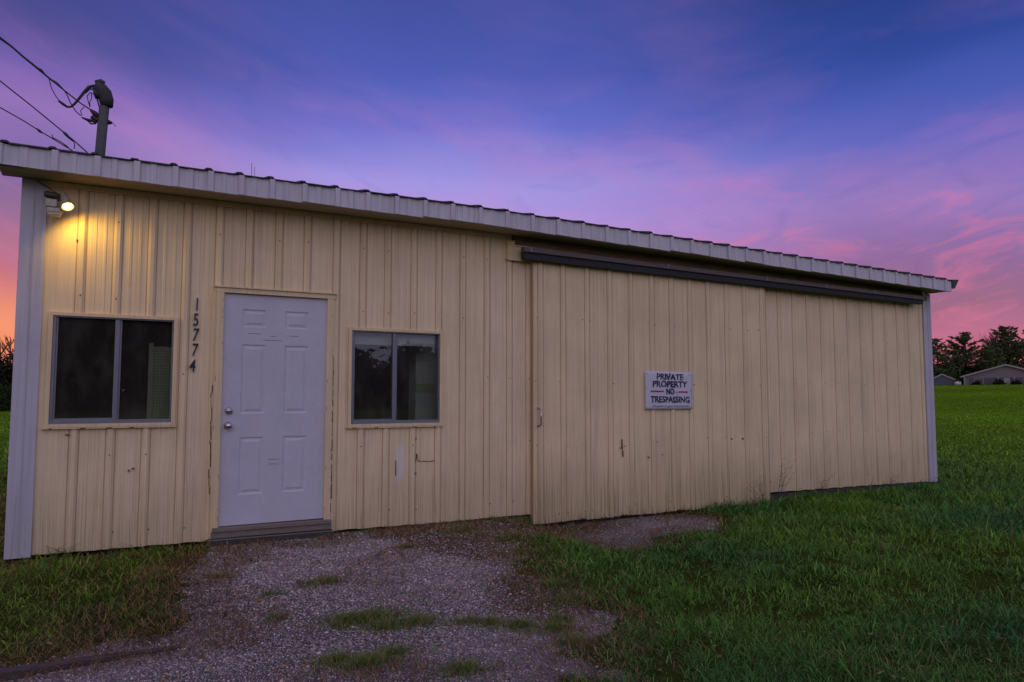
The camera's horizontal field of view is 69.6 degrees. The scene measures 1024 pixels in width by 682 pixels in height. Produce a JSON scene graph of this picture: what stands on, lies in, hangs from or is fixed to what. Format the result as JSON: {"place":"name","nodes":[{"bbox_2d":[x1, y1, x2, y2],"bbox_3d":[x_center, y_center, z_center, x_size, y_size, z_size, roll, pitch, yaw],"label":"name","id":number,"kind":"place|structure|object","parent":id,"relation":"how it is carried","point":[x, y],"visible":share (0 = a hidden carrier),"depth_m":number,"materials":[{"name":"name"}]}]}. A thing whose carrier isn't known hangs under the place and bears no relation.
{"place":"outdoors","nodes":[
{"label":"outdoors","id":0,"kind":"place"},
{"bbox_2d":[0,509,749,681],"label":"dead grass","id":1,"kind":"structure","parent":0,"point":[235,552],"depth_m":4.40,"materials":[{"name":"brown plant"}]},
{"bbox_2d":[0,385,1023,681],"bbox_3d":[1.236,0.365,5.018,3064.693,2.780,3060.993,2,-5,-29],"label":"ground","id":2,"kind":"structure","parent":0,"point":[656,675],"depth_m":4.60,"materials":[{"name":"green plant"}]},
{"bbox_2d":[0,338,9,359],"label":"bare tree","id":3,"kind":"object","parent":2,"relation":"on","point":[1,354],"visible":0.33,"depth_m":60.08,"materials":[{"name":"brown plant"}]},
{"bbox_2d":[0,353,13,411],"bbox_3d":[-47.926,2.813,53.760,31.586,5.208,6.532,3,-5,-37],"label":"undergrowth","id":4,"kind":"object","parent":2,"relation":"on","point":[5,370],"visible":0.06,"depth_m":58.34,"materials":[{"name":"green plant"}]},
{"bbox_2d":[0,336,13,397],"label":"bare tree","id":5,"kind":"object","parent":2,"relation":"on","point":[8,347],"visible":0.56,"depth_m":59.50,"materials":[{"name":"brown plant"}]},
{"bbox_2d":[45,543,77,558],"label":"dry weed","id":6,"kind":"object","parent":2,"relation":"on","point":[60,551],"visible":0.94,"depth_m":5.52,"materials":[{"name":"brown plant"}]},
{"bbox_2d":[0,645,184,681],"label":"edging timber","id":7,"kind":"object","parent":2,"relation":"on","point":[7,672],"visible":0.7,"depth_m":3.51,"materials":[{"name":"wood"}]},
{"bbox_2d":[282,572,347,590],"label":"grass tuft","id":8,"kind":"object","parent":2,"relation":"on","point":[330,580],"visible":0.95,"depth_m":4.90,"materials":[{"name":"green plant"}]},
{"bbox_2d":[300,645,388,668],"bbox_3d":[-0.824,1.527,3.615,0.418,0.090,0.282,2,-5,-29],"label":"grass tuft","id":9,"kind":"object","parent":2,"relation":"on","point":[330,658],"visible":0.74,"depth_m":3.58,"materials":[{"name":"green plant"}]},
{"bbox_2d":[292,607,406,633],"bbox_3d":[-0.894,1.567,4.204,0.672,0.092,0.403,2,-5,-29],"label":"grass tuft","id":10,"kind":"object","parent":2,"relation":"on","point":[347,619],"visible":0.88,"depth_m":4.18,"materials":[{"name":"green plant"}]},
{"bbox_2d":[0,514,727,681],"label":"gravel","id":11,"kind":"structure","parent":2,"relation":"on","point":[332,568],"depth_m":4.46,"materials":[{"name":"grey gravel"}]},
{"bbox_2d":[301,647,431,679],"bbox_3d":[-0.686,1.518,3.514,0.604,0.090,0.417,2,-5,-29],"label":"grass tuft","id":12,"kind":"object","parent":2,"relation":"on","point":[365,658],"visible":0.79,"depth_m":3.51,"materials":[{"name":"green plant"}]},
{"bbox_2d":[326,603,436,633],"bbox_3d":[-0.750,1.571,4.268,0.674,0.094,0.448,4,-6,-43],"label":"grass tuft","id":13,"kind":"object","parent":2,"relation":"on","point":[373,611],"visible":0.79,"depth_m":4.26,"materials":[{"name":"green plant"}]},
{"bbox_2d":[205,524,562,630],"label":"sparse grass","id":14,"kind":"structure","parent":2,"relation":"on","point":[488,620],"depth_m":4.66,"materials":[{"name":"green plant"}]},
{"bbox_2d":[360,612,418,632],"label":"grass tuft","id":15,"kind":"object","parent":2,"relation":"on","point":[383,624],"visible":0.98,"depth_m":4.11,"materials":[{"name":"green plant"}]},
{"bbox_2d":[356,637,422,659],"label":"grass tuft","id":16,"kind":"object","parent":2,"relation":"on","point":[397,650],"visible":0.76,"depth_m":3.70,"materials":[{"name":"green plant"}]},
{"bbox_2d":[378,608,456,633],"bbox_3d":[-0.536,1.568,4.205,0.486,0.090,0.287,2,-5,-29],"label":"grass tuft","id":17,"kind":"object","parent":2,"relation":"on","point":[419,617],"visible":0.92,"depth_m":4.18,"materials":[{"name":"green plant"}]},
{"bbox_2d":[412,651,501,681],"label":"grass tuft","id":18,"kind":"object","parent":2,"relation":"on","point":[467,667],"visible":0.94,"depth_m":3.43,"materials":[{"name":"green plant"}]},
{"bbox_2d":[0,139,958,563],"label":"metal shed","id":19,"kind":"structure","parent":2,"relation":"on","point":[556,337],"depth_m":7.22,"materials":[{"name":"beige metal"}]},
{"bbox_2d":[0,107,72,150],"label":"overhead cable","id":20,"kind":"object","parent":19,"relation":"attached to","point":[52,137],"visible":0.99,"depth_m":6.59,"materials":[{"name":"black rubber"}]},
{"bbox_2d":[0,80,87,152],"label":"overhead cable","id":21,"kind":"object","parent":19,"relation":"attached to","point":[67,136],"visible":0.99,"depth_m":6.63,"materials":[{"name":"black rubber"}]},
{"bbox_2d":[37,180,73,216],"bbox_3d":[-3.486,-1.094,5.650,0.295,0.288,0.165,-3,-5,32],"label":"security lamp","id":22,"kind":"object","parent":19,"relation":"attached to","point":[57,204],"visible":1,"depth_m":5.61,"materials":[{"name":"metal"}]},
{"bbox_2d":[58,79,113,155],"bbox_3d":[-3.901,-2.001,6.770,0.472,0.869,0.132,2,-5,-29],"label":"service mast","id":23,"kind":"object","parent":19,"relation":"on","point":[102,93],"visible":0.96,"depth_m":6.79,"materials":[{"name":"grey metal"}]},
{"bbox_2d":[0,37,90,115],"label":"overhead cable","id":24,"kind":"object","parent":23,"relation":"attached to","point":[32,64],"visible":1,"depth_m":6.64,"materials":[{"name":"black rubber"}]},
{"bbox_2d":[41,311,177,429],"bbox_3d":[-3.175,0.239,5.872,0.933,0.902,0.085,2,-5,-29],"label":"window","id":25,"kind":"structure","parent":19,"relation":"in","point":[50,422],"depth_m":5.84,"materials":[{"name":"metal"}]},
{"bbox_2d":[146,343,170,418],"bbox_3d":[-3.016,0.588,6.326,0.210,1.140,0.040,2,-5,-29],"label":"pegboard","id":26,"kind":"object","parent":19,"relation":"in","point":[158,389],"visible":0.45,"depth_m":6.33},
{"bbox_2d":[189,298,199,371],"bbox_3d":[-2.646,-0.052,6.151,0.071,0.618,0.008,2,-5,-29],"label":"house number","id":27,"kind":"object","parent":19,"relation":"attached to","point":[192,365],"visible":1,"depth_m":6.15,"materials":[{"name":"black metal"}]},
{"bbox_2d":[205,285,337,539],"bbox_3d":[-2.069,0.610,6.418,1.064,2.130,0.127,2,-5,-29],"label":"door","id":28,"kind":"structure","parent":19,"relation":"in","point":[271,407],"depth_m":6.42,"materials":[{"name":"white paint"}]},
{"bbox_2d":[345,327,442,428],"bbox_3d":[-1.104,0.352,7.001,0.962,0.929,0.085,2,-5,-29],"label":"window","id":29,"kind":"structure","parent":19,"relation":"in","point":[392,422],"depth_m":6.98,"materials":[{"name":"metal"}]},
{"bbox_2d":[355,332,433,346],"bbox_3d":[-1.130,-0.046,7.125,0.800,0.180,0.005,2,-5,-29],"label":"window blind","id":30,"kind":"object","parent":19,"relation":"attached to","point":[385,339],"depth_m":7.13,"materials":[{"name":"white plastic"}]},
{"bbox_2d":[409,336,435,419],"bbox_3d":[-0.905,0.725,7.667,0.293,1.560,0.205,2,-5,-29],"label":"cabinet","id":31,"kind":"object","parent":19,"relation":"in","point":[422,382],"visible":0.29,"depth_m":7.59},
{"bbox_2d":[530,261,769,523],"bbox_3d":[1.713,0.555,8.442,3.415,2.792,0.107,2,-5,-29],"label":"sliding door","id":32,"kind":"structure","parent":19,"relation":"in","point":[596,451],"depth_m":8.28,"materials":[{"name":"beige metal"}]},
{"bbox_2d":[645,371,691,409],"bbox_3d":[1.806,0.567,8.466,0.693,0.435,0.017,2,-5,-29],"label":"warning sign","id":33,"kind":"object","parent":19,"relation":"attached to","point":[668,390],"visible":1,"depth_m":8.46,"materials":[{"name":"white"}]},
{"bbox_2d":[46,479,961,562],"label":"sparse grass","id":34,"kind":"structure","parent":2,"relation":"on","point":[413,527],"depth_m":6.91,"materials":[{"name":"green plant"}]},
{"bbox_2d":[5,527,1007,681],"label":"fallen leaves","id":35,"kind":"object","parent":2,"relation":"on","point":[424,664],"visible":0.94,"depth_m":4.03,"materials":[{"name":"brown plant"}]},
{"bbox_2d":[0,384,1023,681],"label":"grass","id":36,"kind":"structure","parent":2,"relation":"on","point":[920,516],"depth_m":5.20,"materials":[{"name":"green plant"}]},
{"bbox_2d":[478,613,549,634],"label":"grass tuft","id":37,"kind":"object","parent":2,"relation":"on","point":[521,623],"visible":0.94,"depth_m":4.13,"materials":[{"name":"green plant"}]},
{"bbox_2d":[497,513,551,530],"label":"grass tuft","id":38,"kind":"object","parent":2,"relation":"on","point":[522,518],"visible":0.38,"depth_m":7.38,"materials":[{"name":"green plant"}]},
{"bbox_2d":[519,575,588,593],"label":"grass tuft","id":39,"kind":"object","parent":2,"relation":"on","point":[552,584],"visible":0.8,"depth_m":4.96,"materials":[{"name":"green plant"}]},
{"bbox_2d":[519,617,589,639],"bbox_3d":[0.260,1.576,4.086,0.476,0.100,0.293,4,-6,-43],"label":"grass tuft","id":40,"kind":"object","parent":2,"relation":"on","point":[553,627],"visible":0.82,"depth_m":4.10,"materials":[{"name":"green plant"}]},
{"bbox_2d":[535,610,591,625],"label":"grass tuft","id":41,"kind":"object","parent":2,"relation":"on","point":[571,618],"visible":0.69,"depth_m":4.29,"materials":[{"name":"green plant"}]},
{"bbox_2d":[532,629,604,655],"bbox_3d":[0.295,1.554,3.855,0.422,0.093,0.291,4,-6,-44],"label":"grass tuft","id":42,"kind":"object","parent":2,"relation":"on","point":[571,640],"visible":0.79,"depth_m":3.86,"materials":[{"name":"green plant"}]},
{"bbox_2d":[525,586,616,610],"bbox_3d":[0.344,1.623,4.687,0.661,0.094,0.451,2,-5,-29],"label":"grass tuft","id":43,"kind":"object","parent":2,"relation":"on","point":[567,599],"visible":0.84,"depth_m":4.66,"materials":[{"name":"green plant"}]},
{"bbox_2d":[746,477,766,504],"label":"dry weed","id":44,"kind":"object","parent":2,"relation":"on","point":[760,491],"visible":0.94,"depth_m":8.93,"materials":[{"name":"brown plant"}]},
{"bbox_2d":[778,458,793,500],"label":"dry weed","id":45,"kind":"object","parent":2,"relation":"on","point":[783,480],"visible":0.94,"depth_m":9.21,"materials":[{"name":"brown plant"}]},
{"bbox_2d":[820,472,835,497],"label":"dry weed","id":46,"kind":"object","parent":2,"relation":"on","point":[823,483],"visible":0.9,"depth_m":9.61,"materials":[{"name":"brown plant"}]},
{"bbox_2d":[887,475,899,488],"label":"dry weed","id":47,"kind":"object","parent":2,"relation":"on","point":[893,481],"visible":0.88,"depth_m":10.29,"materials":[{"name":"brown plant"}]},
{"bbox_2d":[933,374,955,384],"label":"garden shed","id":48,"kind":"structure","parent":2,"relation":"on","point":[941,379],"depth_m":113.39,"materials":[{"name":"grey"}]},
{"bbox_2d":[932,338,967,375],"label":"evergreen tree","id":49,"kind":"object","parent":2,"relation":"on","point":[935,341],"visible":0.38,"depth_m":129.11,"materials":[{"name":"green plant"}]},
{"bbox_2d":[941,353,971,379],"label":"evergreen tree","id":50,"kind":"object","parent":2,"relation":"on","point":[961,368],"visible":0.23,"depth_m":127.64,"materials":[{"name":"green plant"}]},
{"bbox_2d":[932,332,997,382],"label":"evergreen tree","id":51,"kind":"object","parent":2,"relation":"on","point":[965,337],"visible":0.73,"depth_m":127.02,"materials":[{"name":"green plant"}]},
{"bbox_2d":[972,381,982,384],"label":"shrub","id":52,"kind":"object","parent":2,"relation":"on","point":[976,383],"visible":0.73,"depth_m":108.90,"materials":[{"name":"green plant"}]},
{"bbox_2d":[933,362,1023,384],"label":"undergrowth","id":53,"kind":"object","parent":2,"relation":"on","point":[965,372],"visible":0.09,"depth_m":127.12,"materials":[{"name":"green plant"}]},
{"bbox_2d":[977,331,1000,361],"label":"bare tree","id":54,"kind":"object","parent":2,"relation":"on","point":[992,338],"visible":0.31,"depth_m":129.76,"materials":[{"name":"brown plant"}]},
{"bbox_2d":[960,364,1023,384],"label":"house","id":55,"kind":"structure","parent":2,"relation":"on","point":[1007,373],"depth_m":108.59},
{"bbox_2d":[974,378,983,383],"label":"window","id":56,"kind":"structure","parent":55,"relation":"in","point":[975,379],"depth_m":109.60,"materials":[{"name":"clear glass"}]},
{"bbox_2d":[1003,378,1009,384],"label":"door","id":57,"kind":"structure","parent":55,"relation":"in","point":[1006,380],"depth_m":107.81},
{"bbox_2d":[970,325,1023,369],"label":"evergreen tree","id":58,"kind":"object","parent":2,"relation":"on","point":[1007,339],"visible":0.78,"depth_m":123.23,"materials":[{"name":"green plant"}]},
{"bbox_2d":[992,378,1007,384],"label":"shrub","id":59,"kind":"object","parent":2,"relation":"on","point":[1000,381],"visible":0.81,"depth_m":107.12,"materials":[{"name":"green plant"}]},
{"bbox_2d":[992,329,1023,367],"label":"evergreen tree","id":60,"kind":"object","parent":2,"relation":"on","point":[1020,346],"visible":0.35,"depth_m":122.90,"materials":[{"name":"green plant"}]},
{"bbox_2d":[1010,379,1021,384],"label":"shrub","id":61,"kind":"object","parent":2,"relation":"on","point":[1018,382],"visible":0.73,"depth_m":105.94,"materials":[{"name":"green plant"}]},
{"bbox_2d":[0,0,1023,365],"label":"sky","id":62,"kind":"structure","parent":0,"point":[886,134],"materials":[{"name":"purple"}]}
]}

